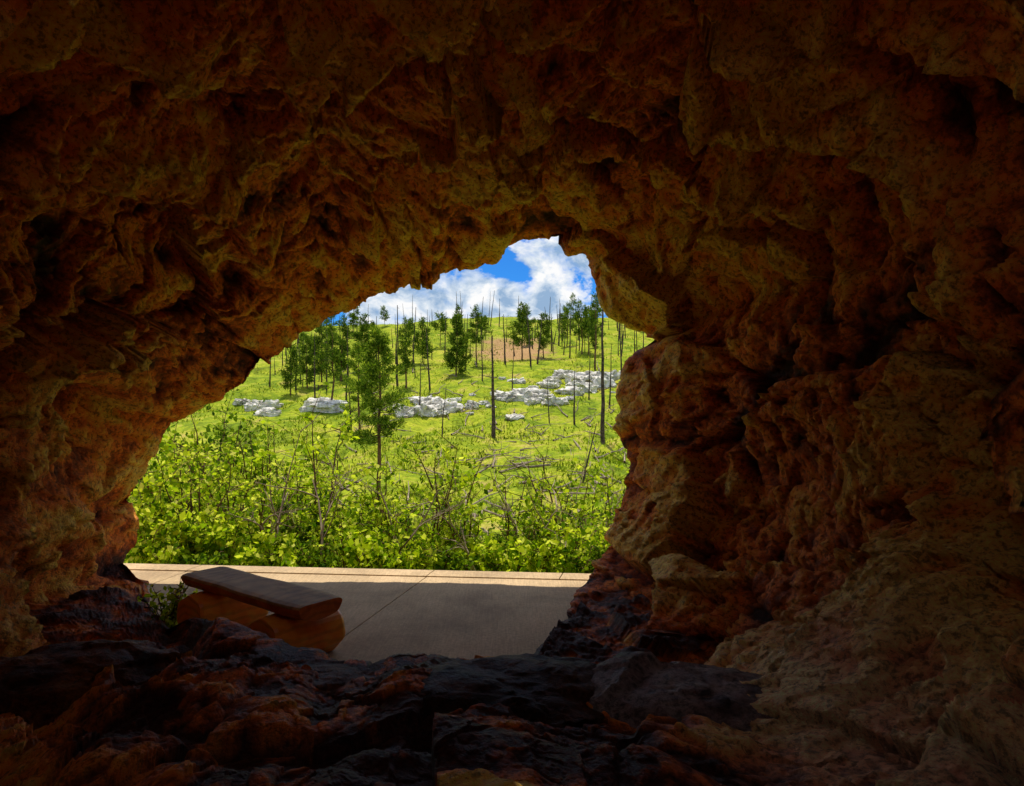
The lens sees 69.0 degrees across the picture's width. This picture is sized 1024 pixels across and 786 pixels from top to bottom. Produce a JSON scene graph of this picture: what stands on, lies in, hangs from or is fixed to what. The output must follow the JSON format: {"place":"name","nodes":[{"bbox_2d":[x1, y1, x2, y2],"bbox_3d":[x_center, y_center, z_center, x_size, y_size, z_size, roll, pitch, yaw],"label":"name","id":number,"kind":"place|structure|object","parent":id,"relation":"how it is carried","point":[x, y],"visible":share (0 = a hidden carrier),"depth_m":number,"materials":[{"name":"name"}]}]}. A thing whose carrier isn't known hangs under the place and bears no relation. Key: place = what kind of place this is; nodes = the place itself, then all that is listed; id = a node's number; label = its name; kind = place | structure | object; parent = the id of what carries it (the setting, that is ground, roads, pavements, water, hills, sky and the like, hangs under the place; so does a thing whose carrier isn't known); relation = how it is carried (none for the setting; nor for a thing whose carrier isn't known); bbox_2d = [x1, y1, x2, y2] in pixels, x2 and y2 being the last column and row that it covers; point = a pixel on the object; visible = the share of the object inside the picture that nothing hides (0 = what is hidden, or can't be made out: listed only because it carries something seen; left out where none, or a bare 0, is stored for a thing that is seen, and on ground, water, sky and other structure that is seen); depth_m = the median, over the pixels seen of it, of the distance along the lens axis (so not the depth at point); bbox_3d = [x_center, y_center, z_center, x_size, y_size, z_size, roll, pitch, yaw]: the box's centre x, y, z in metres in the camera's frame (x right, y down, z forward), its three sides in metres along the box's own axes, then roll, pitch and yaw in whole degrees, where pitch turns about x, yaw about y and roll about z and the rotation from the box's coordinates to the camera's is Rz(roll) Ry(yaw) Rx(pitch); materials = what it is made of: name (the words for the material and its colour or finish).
{"place":"outdoors","nodes":[
{"label":"outdoors","id":0,"kind":"place"},
{"bbox_2d":[123,563,590,662],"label":"concrete path","id":1,"kind":"structure","parent":0,"point":[469,615],"depth_m":7.75,"materials":[{"name":"grey concrete"}]},
{"bbox_2d":[137,578,197,627],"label":"plant","id":2,"kind":"object","parent":1,"relation":"on","point":[173,597],"visible":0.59,"depth_m":6.98,"materials":[{"name":"green plant"}]},
{"bbox_2d":[177,566,344,652],"bbox_3d":[-2.220,1.935,6.500,1.760,0.530,0.660,0,0,38],"label":"log bench","id":3,"kind":"object","parent":1,"relation":"on","point":[303,616],"visible":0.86,"depth_m":6.25,"materials":[{"name":"brown wood"}]},
{"bbox_2d":[124,315,653,571],"bbox_3d":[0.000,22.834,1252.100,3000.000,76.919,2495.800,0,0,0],"label":"hillside terrain","id":4,"kind":"structure","parent":0,"point":[558,419],"depth_m":60.76,"materials":[{"name":"green plant"}]},
{"bbox_2d":[125,508,171,563],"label":"leafy shrub","id":5,"kind":"object","parent":4,"relation":"on","point":[142,548],"visible":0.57,"depth_m":10.71,"materials":[{"name":"green plant"}]},
{"bbox_2d":[127,467,193,563],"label":"leafy shrub","id":6,"kind":"object","parent":4,"relation":"on","point":[145,504],"visible":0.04,"depth_m":12.68,"materials":[{"name":"green plant"}]},
{"bbox_2d":[129,470,194,549],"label":"leafy shrub","id":7,"kind":"object","parent":4,"relation":"on","point":[160,506],"visible":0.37,"depth_m":11.21,"materials":[{"name":"green plant"}]},
{"bbox_2d":[147,538,189,563],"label":"shrub","id":8,"kind":"object","parent":4,"relation":"on","point":[172,553],"visible":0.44,"depth_m":10.47,"materials":[{"name":"green plant"}]},
{"bbox_2d":[162,511,211,564],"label":"leafy shrub","id":9,"kind":"object","parent":4,"relation":"on","point":[189,537],"visible":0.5,"depth_m":10.84,"materials":[{"name":"green plant"}]},
{"bbox_2d":[143,423,231,536],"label":"leafy shrub","id":10,"kind":"object","parent":4,"relation":"on","point":[167,449],"visible":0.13,"depth_m":13.77,"materials":[{"name":"green plant"}]},
{"bbox_2d":[139,436,257,564],"bbox_3d":[-5.235,1.913,11.972,1.726,2.418,1.706,0,0,35],"label":"leafy shrub","id":11,"kind":"object","parent":4,"relation":"on","point":[215,510],"visible":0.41,"depth_m":12.04,"materials":[{"name":"green plant"}]},
{"bbox_2d":[136,422,270,525],"bbox_3d":[-6.792,2.271,16.244,2.506,3.829,2.575,0,0,0],"label":"leafy shrub","id":12,"kind":"object","parent":4,"relation":"on","point":[232,439],"visible":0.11,"depth_m":16.40,"materials":[{"name":"green plant"}]},
{"bbox_2d":[182,546,227,564],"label":"shrub","id":13,"kind":"object","parent":4,"relation":"on","point":[218,559],"visible":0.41,"depth_m":10.43,"materials":[{"name":"green plant"}]},
{"bbox_2d":[149,410,261,539],"bbox_3d":[-5.874,2.053,14.373,2.046,3.529,2.265,0,0,-32],"label":"leafy shrub","id":14,"kind":"object","parent":4,"relation":"on","point":[192,433],"visible":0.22,"depth_m":14.49,"materials":[{"name":"green plant"}]},
{"bbox_2d":[164,389,271,523],"bbox_3d":[-6.965,2.027,17.380,2.232,4.915,4.035,0,0,-41],"label":"leafy shrub","id":15,"kind":"object","parent":4,"relation":"on","point":[249,451],"visible":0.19,"depth_m":17.00,"materials":[{"name":"green plant"}]},
{"bbox_2d":[195,506,252,565],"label":"leafy shrub","id":16,"kind":"object","parent":4,"relation":"on","point":[217,531],"visible":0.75,"depth_m":11.16,"materials":[{"name":"green plant"}]},
{"bbox_2d":[173,396,285,565],"bbox_3d":[-6.828,2.362,17.775,2.341,4.688,3.409,0,0,34],"label":"leafy shrub","id":17,"kind":"object","parent":4,"relation":"on","point":[245,440],"visible":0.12,"depth_m":17.96,"materials":[{"name":"green plant"}]},
{"bbox_2d":[148,442,323,565],"bbox_3d":[-4.718,2.129,12.974,1.779,2.557,2.384,0,0,34],"label":"leafy shrub","id":18,"kind":"object","parent":4,"relation":"on","point":[222,490],"visible":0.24,"depth_m":12.69,"materials":[{"name":"green plant"}]},
{"bbox_2d":[220,480,289,565],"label":"leafy shrub","id":19,"kind":"object","parent":4,"relation":"on","point":[253,528],"visible":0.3,"depth_m":11.91,"materials":[{"name":"green plant"}]},
{"bbox_2d":[234,543,276,565],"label":"shrub","id":20,"kind":"object","parent":4,"relation":"on","point":[251,555],"visible":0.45,"depth_m":10.61,"materials":[{"name":"green plant"}]},
{"bbox_2d":[232,398,283,416],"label":"rock outcrop","id":21,"kind":"object","parent":4,"relation":"on","point":[267,408],"visible":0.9,"depth_m":67.44,"materials":[{"name":"grey stone"}]},
{"bbox_2d":[227,487,307,564],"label":"dead shrub","id":22,"kind":"object","parent":4,"relation":"on","point":[261,526],"visible":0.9,"depth_m":11.12,"materials":[{"name":"brown wood"}]},
{"bbox_2d":[224,426,330,541],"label":"leafy shrub","id":23,"kind":"object","parent":4,"relation":"on","point":[257,463],"visible":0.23,"depth_m":14.42,"materials":[{"name":"green plant"}]},
{"bbox_2d":[252,529,302,566],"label":"leafy shrub","id":24,"kind":"object","parent":4,"relation":"on","point":[284,543],"visible":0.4,"depth_m":10.83,"materials":[{"name":"green plant"}]},
{"bbox_2d":[220,451,335,537],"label":"leafy shrub","id":25,"kind":"object","parent":4,"relation":"on","point":[306,482],"visible":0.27,"depth_m":13.37,"materials":[{"name":"green plant"}]},
{"bbox_2d":[226,414,333,534],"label":"leafy shrub","id":26,"kind":"object","parent":4,"relation":"on","point":[235,418],"visible":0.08,"depth_m":18.12,"materials":[{"name":"green plant"}]},
{"bbox_2d":[278,343,303,394],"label":"pine tree","id":27,"kind":"object","parent":4,"relation":"on","point":[293,364],"visible":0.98,"depth_m":71.84,"materials":[{"name":"green plant"}]},
{"bbox_2d":[256,412,328,537],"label":"dead shrub","id":28,"kind":"object","parent":4,"relation":"on","point":[277,516],"visible":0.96,"depth_m":11.47,"materials":[{"name":"brown wood"}]},
{"bbox_2d":[276,544,323,566],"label":"shrub","id":29,"kind":"object","parent":4,"relation":"on","point":[291,560],"visible":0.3,"depth_m":10.60,"materials":[{"name":"green plant"}]},
{"bbox_2d":[255,437,352,554],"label":"dead shrub","id":30,"kind":"object","parent":4,"relation":"on","point":[321,525],"visible":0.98,"depth_m":11.28,"materials":[{"name":"brown wood"}]},
{"bbox_2d":[271,489,342,563],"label":"leafy shrub","id":31,"kind":"object","parent":4,"relation":"on","point":[298,530],"visible":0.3,"depth_m":11.94,"materials":[{"name":"green plant"}]},
{"bbox_2d":[294,333,319,388],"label":"pine tree","id":32,"kind":"object","parent":4,"relation":"on","point":[306,361],"visible":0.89,"depth_m":74.86,"materials":[{"name":"green plant"}]},
{"bbox_2d":[291,534,342,567],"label":"shrub","id":33,"kind":"object","parent":4,"relation":"on","point":[317,560],"visible":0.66,"depth_m":10.69,"materials":[{"name":"green plant"}]},
{"bbox_2d":[304,323,329,385],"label":"pine tree","id":34,"kind":"object","parent":4,"relation":"on","point":[318,340],"visible":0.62,"depth_m":76.14,"materials":[{"name":"green plant"}]},
{"bbox_2d":[252,410,386,566],"bbox_3d":[-4.182,2.206,15.775,2.124,3.720,2.772,0,0,-43],"label":"leafy shrub","id":35,"kind":"object","parent":4,"relation":"on","point":[345,435],"visible":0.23,"depth_m":15.74,"materials":[{"name":"green plant"}]},
{"bbox_2d":[298,397,347,412],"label":"rock outcrop","id":36,"kind":"object","parent":4,"relation":"on","point":[325,405],"visible":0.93,"depth_m":64.37,"materials":[{"name":"grey stone"}]},
{"bbox_2d":[282,382,375,560],"bbox_3d":[-3.098,1.510,12.673,1.577,3.502,1.394,0,0,-16],"label":"leafy shrub","id":37,"kind":"object","parent":4,"relation":"on","point":[312,448],"visible":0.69,"depth_m":12.68,"materials":[{"name":"green plant"}]},
{"bbox_2d":[312,323,345,399],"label":"pine tree","id":38,"kind":"object","parent":4,"relation":"on","point":[335,357],"visible":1,"depth_m":65.12,"materials":[{"name":"green plant"}]},
{"bbox_2d":[303,505,373,567],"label":"shrub","id":39,"kind":"object","parent":4,"relation":"on","point":[340,561],"visible":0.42,"depth_m":11.83,"materials":[{"name":"green plant"}]},
{"bbox_2d":[324,312,354,380],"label":"pine tree","id":40,"kind":"object","parent":4,"relation":"on","point":[343,342],"visible":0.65,"depth_m":78.83,"materials":[{"name":"green plant"}]},
{"bbox_2d":[322,480,386,567],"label":"leafy shrub","id":41,"kind":"object","parent":4,"relation":"on","point":[369,505],"visible":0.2,"depth_m":12.73,"materials":[{"name":"green plant"}]},
{"bbox_2d":[338,343,371,429],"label":"pine tree","id":42,"kind":"object","parent":4,"relation":"on","point":[358,372],"visible":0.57,"depth_m":54.51,"materials":[{"name":"green plant"}]},
{"bbox_2d":[349,313,372,368],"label":"pine tree","id":43,"kind":"object","parent":4,"relation":"on","point":[363,327],"visible":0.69,"depth_m":82.09,"materials":[{"name":"green plant"}]},
{"bbox_2d":[338,524,409,568],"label":"shrub","id":44,"kind":"object","parent":4,"relation":"on","point":[358,554],"visible":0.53,"depth_m":10.98,"materials":[{"name":"green plant"}]},
{"bbox_2d":[336,325,422,504],"bbox_3d":[-6.951,1.223,37.807,4.547,9.438,4.649,0,0,0],"label":"pine tree","id":45,"kind":"object","parent":4,"relation":"on","point":[372,365],"visible":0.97,"depth_m":37.17,"materials":[{"name":"green plant"}]},
{"bbox_2d":[343,455,416,555],"bbox_3d":[-2.243,2.164,12.619,1.317,2.170,1.110,0,0,34],"label":"young tree","id":46,"kind":"object","parent":4,"relation":"on","point":[379,471],"visible":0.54,"depth_m":12.61,"materials":[{"name":"green plant"}]},
{"bbox_2d":[358,464,401,553],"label":"dead shrub","id":47,"kind":"object","parent":4,"relation":"on","point":[384,502],"visible":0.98,"depth_m":11.10,"materials":[{"name":"brown wood"}]},
{"bbox_2d":[355,506,420,554],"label":"shrub","id":48,"kind":"object","parent":4,"relation":"on","point":[386,531],"visible":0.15,"depth_m":12.47,"materials":[{"name":"green plant"}]},
{"bbox_2d":[366,497,410,558],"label":"young tree","id":49,"kind":"object","parent":4,"relation":"on","point":[386,521],"visible":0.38,"depth_m":12.00,"materials":[{"name":"green plant"}]},
{"bbox_2d":[366,539,411,568],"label":"shrub","id":50,"kind":"object","parent":4,"relation":"on","point":[380,559],"visible":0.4,"depth_m":10.57,"materials":[{"name":"green plant"}]},
{"bbox_2d":[378,469,427,553],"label":"young tree","id":51,"kind":"object","parent":4,"relation":"on","point":[405,506],"visible":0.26,"depth_m":13.33,"materials":[{"name":"green plant"}]},
{"bbox_2d":[396,317,415,387],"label":"pine tree","id":52,"kind":"object","parent":4,"relation":"on","point":[406,362],"visible":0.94,"depth_m":71.89,"materials":[{"name":"green plant"}]},
{"bbox_2d":[394,535,438,569],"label":"shrub","id":53,"kind":"object","parent":4,"relation":"on","point":[419,557],"visible":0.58,"depth_m":10.81,"materials":[{"name":"green plant"}]},
{"bbox_2d":[411,316,431,362],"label":"pine tree","id":54,"kind":"object","parent":4,"relation":"on","point":[418,336],"visible":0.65,"depth_m":89.64,"materials":[{"name":"green plant"}]},
{"bbox_2d":[392,395,462,417],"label":"rock outcrop","id":55,"kind":"object","parent":4,"relation":"on","point":[430,406],"visible":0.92,"depth_m":61.23,"materials":[{"name":"grey stone"}]},
{"bbox_2d":[392,489,471,557],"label":"dead shrub","id":56,"kind":"object","parent":4,"relation":"on","point":[412,535],"visible":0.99,"depth_m":11.11,"materials":[{"name":"brown wood"}]},
{"bbox_2d":[384,434,494,547],"bbox_3d":[-1.273,2.044,12.865,1.932,2.664,1.447,0,0,23],"label":"young tree","id":57,"kind":"object","parent":4,"relation":"on","point":[431,482],"visible":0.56,"depth_m":12.79,"materials":[{"name":"green plant"}]},
{"bbox_2d":[413,518,468,569],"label":"shrub","id":58,"kind":"object","parent":4,"relation":"on","point":[437,565],"visible":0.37,"depth_m":11.84,"materials":[{"name":"green plant"}]},
{"bbox_2d":[400,429,486,559],"bbox_3d":[-1.144,1.828,12.017,1.309,2.560,1.177,0,0,21],"label":"young tree","id":59,"kind":"object","parent":4,"relation":"on","point":[447,477],"visible":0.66,"depth_m":12.01,"materials":[{"name":"green plant"}]},
{"bbox_2d":[415,466,475,570],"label":"dead shrub","id":60,"kind":"object","parent":4,"relation":"on","point":[450,523],"visible":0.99,"depth_m":11.01,"materials":[{"name":"brown wood"}]},
{"bbox_2d":[409,492,485,555],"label":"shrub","id":61,"kind":"object","parent":4,"relation":"on","point":[479,504],"visible":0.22,"depth_m":12.57,"materials":[{"name":"green plant"}]},
{"bbox_2d":[269,290,637,389],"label":"distant trees","id":62,"kind":"object","parent":4,"relation":"on","point":[565,316],"visible":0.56,"depth_m":101.42,"materials":[{"name":"green plant"}]},
{"bbox_2d":[281,361,626,537],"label":"fallen logs","id":63,"kind":"object","parent":4,"relation":"on","point":[538,459],"visible":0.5,"depth_m":45.38,"materials":[{"name":"brown wood"}]},
{"bbox_2d":[406,486,502,570],"bbox_3d":[-0.891,2.276,11.976,1.545,1.660,0.918,0,0,0],"label":"young tree","id":64,"kind":"object","parent":4,"relation":"on","point":[468,528],"visible":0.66,"depth_m":11.95,"materials":[{"name":"green plant"}]},
{"bbox_2d":[430,510,480,570],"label":"dead shrub","id":65,"kind":"object","parent":4,"relation":"on","point":[462,547],"visible":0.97,"depth_m":11.51,"materials":[{"name":"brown wood"}]},
{"bbox_2d":[443,312,472,375],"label":"pine tree","id":66,"kind":"object","parent":4,"relation":"on","point":[460,348],"visible":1,"depth_m":78.66,"materials":[{"name":"green plant"}]},
{"bbox_2d":[438,545,478,570],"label":"shrub","id":67,"kind":"object","parent":4,"relation":"on","point":[461,563],"visible":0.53,"depth_m":10.67,"materials":[{"name":"green plant"}]},
{"bbox_2d":[446,523,502,570],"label":"shrub","id":68,"kind":"object","parent":4,"relation":"on","point":[476,567],"visible":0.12,"depth_m":11.92,"materials":[{"name":"green plant"}]},
{"bbox_2d":[466,304,492,363],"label":"pine tree","id":69,"kind":"object","parent":4,"relation":"on","point":[473,332],"visible":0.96,"depth_m":84.09,"materials":[{"name":"green plant"}]},
{"bbox_2d":[489,336,496,438],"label":"dead tree","id":70,"kind":"object","parent":4,"relation":"on","point":[493,431],"visible":0.97,"depth_m":53.20,"materials":[{"name":"wood"}]},
{"bbox_2d":[447,393,540,420],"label":"rock outcrop","id":71,"kind":"object","parent":4,"relation":"on","point":[511,417],"visible":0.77,"depth_m":62.75,"materials":[{"name":"grey stone"}]},
{"bbox_2d":[468,532,524,571],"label":"shrub","id":72,"kind":"object","parent":4,"relation":"on","point":[508,562],"visible":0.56,"depth_m":11.16,"materials":[{"name":"green plant"}]},
{"bbox_2d":[467,453,537,535],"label":"dead shrub","id":73,"kind":"object","parent":4,"relation":"on","point":[512,521],"visible":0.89,"depth_m":12.09,"materials":[{"name":"brown wood"}]},
{"bbox_2d":[479,467,544,545],"bbox_3d":[-0.076,2.327,13.004,1.010,2.107,1.491,0,0,45],"label":"young tree","id":74,"kind":"object","parent":4,"relation":"on","point":[501,521],"visible":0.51,"depth_m":13.01,"materials":[{"name":"green plant"}]},
{"bbox_2d":[491,513,550,571],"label":"shrub","id":75,"kind":"object","parent":4,"relation":"on","point":[529,529],"visible":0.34,"depth_m":11.77,"materials":[{"name":"green plant"}]},
{"bbox_2d":[504,301,538,360],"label":"pine tree","id":76,"kind":"object","parent":4,"relation":"on","point":[520,328],"visible":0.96,"depth_m":90.78,"materials":[{"name":"green plant"}]},
{"bbox_2d":[498,375,561,388],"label":"rock outcrop","id":77,"kind":"object","parent":4,"relation":"on","point":[552,381],"visible":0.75,"depth_m":74.43,"materials":[{"name":"grey stone"}]},
{"bbox_2d":[478,430,593,528],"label":"dead shrub","id":78,"kind":"object","parent":4,"relation":"on","point":[582,472],"visible":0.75,"depth_m":13.10,"materials":[{"name":"brown wood"}]},
{"bbox_2d":[520,479,552,561],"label":"young tree","id":79,"kind":"object","parent":4,"relation":"on","point":[533,499],"visible":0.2,"depth_m":12.58,"materials":[{"name":"green plant"}]},
{"bbox_2d":[506,535,568,572],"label":"shrub","id":80,"kind":"object","parent":4,"relation":"on","point":[547,551],"visible":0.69,"depth_m":10.68,"materials":[{"name":"green plant"}]},
{"bbox_2d":[478,380,598,405],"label":"rock outcrop","id":81,"kind":"object","parent":4,"relation":"on","point":[521,394],"visible":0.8,"depth_m":65.65,"materials":[{"name":"grey stone"}]},
{"bbox_2d":[504,490,582,572],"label":"shrub","id":82,"kind":"object","parent":4,"relation":"on","point":[533,518],"visible":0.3,"depth_m":11.85,"materials":[{"name":"green plant"}]},
{"bbox_2d":[534,311,555,358],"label":"pine tree","id":83,"kind":"object","parent":4,"relation":"on","point":[548,323],"visible":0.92,"depth_m":93.02,"materials":[{"name":"green plant"}]},
{"bbox_2d":[520,469,583,559],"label":"dead shrub","id":84,"kind":"object","parent":4,"relation":"on","point":[561,511],"visible":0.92,"depth_m":11.07,"materials":[{"name":"brown wood"}]},
{"bbox_2d":[499,438,606,570],"bbox_3d":[0.686,2.082,13.206,1.367,2.616,1.630,0,0,-34],"label":"young tree","id":85,"kind":"object","parent":4,"relation":"on","point":[529,480],"visible":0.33,"depth_m":13.27,"materials":[{"name":"green plant"}]},
{"bbox_2d":[539,458,606,572],"bbox_3d":[1.035,2.088,12.060,1.216,2.039,1.026,0,0,-34],"label":"young tree","id":86,"kind":"object","parent":4,"relation":"on","point":[581,507],"visible":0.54,"depth_m":12.10,"materials":[{"name":"green plant"}]},
{"bbox_2d":[543,522,604,574],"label":"shrub","id":87,"kind":"object","parent":4,"relation":"on","point":[583,539],"visible":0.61,"depth_m":11.08,"materials":[{"name":"green plant"}]},
{"bbox_2d":[553,369,619,392],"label":"rock outcrop","id":88,"kind":"object","parent":4,"relation":"on","point":[568,376],"visible":0.51,"depth_m":73.58,"materials":[{"name":"grey stone"}]},
{"bbox_2d":[565,542,610,573],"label":"shrub","id":89,"kind":"object","parent":4,"relation":"on","point":[596,552],"visible":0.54,"depth_m":10.55,"materials":[{"name":"green plant"}]},
{"bbox_2d":[560,494,620,567],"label":"shrub","id":90,"kind":"object","parent":4,"relation":"on","point":[578,520],"visible":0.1,"depth_m":12.27,"materials":[{"name":"green plant"}]},
{"bbox_2d":[562,478,619,545],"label":"young tree","id":91,"kind":"object","parent":4,"relation":"on","point":[595,500],"visible":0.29,"depth_m":12.93,"materials":[{"name":"green plant"}]},
{"bbox_2d":[582,527,609,556],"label":"shrub","id":92,"kind":"object","parent":4,"relation":"on","point":[605,542],"visible":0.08,"depth_m":10.93,"materials":[{"name":"green plant"}]},
{"bbox_2d":[586,292,606,370],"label":"pine tree","id":93,"kind":"object","parent":4,"relation":"on","point":[594,320],"visible":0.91,"depth_m":81.93,"materials":[{"name":"green plant"}]},
{"bbox_2d":[599,309,605,443],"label":"dead tree","id":94,"kind":"object","parent":4,"relation":"on","point":[602,430],"visible":0.9,"depth_m":50.54,"materials":[{"name":"wood"}]},
{"bbox_2d":[587,487,625,543],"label":"shrub","id":95,"kind":"object","parent":4,"relation":"on","point":[604,520],"visible":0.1,"depth_m":12.59,"materials":[{"name":"green plant"}]},
{"bbox_2d":[595,451,629,535],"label":"young tree","id":96,"kind":"object","parent":4,"relation":"on","point":[616,485],"visible":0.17,"depth_m":12.91,"materials":[{"name":"green plant"}]},
{"bbox_2d":[324,236,607,325],"label":"sky","id":97,"kind":"structure","parent":0,"point":[534,271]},
{"bbox_2d":[0,0,1023,785],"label":"cave","id":98,"kind":"structure","parent":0,"point":[792,230],"depth_m":5.74},
{"bbox_2d":[289,659,374,698],"bbox_3d":[-1.395,2.074,4.486,2.076,0.716,1.121,0,0,0],"label":"boulder","id":99,"kind":"object","parent":98,"relation":"on","point":[334,675],"visible":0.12,"depth_m":4.62,"materials":[{"name":"stone"}]},
{"bbox_2d":[327,653,604,753],"bbox_3d":[-0.163,2.033,4.230,2.077,0.970,1.296,0,0,0],"label":"boulder","id":100,"kind":"object","parent":98,"relation":"on","point":[556,691],"visible":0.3,"depth_m":4.04,"materials":[{"name":"stone"}]},
{"bbox_2d":[589,651,776,731],"bbox_3d":[1.014,1.923,4.082,1.509,0.811,1.063,0,0,0],"label":"boulder","id":101,"kind":"object","parent":98,"relation":"on","point":[634,689],"visible":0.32,"depth_m":3.98,"materials":[{"name":"stone"}]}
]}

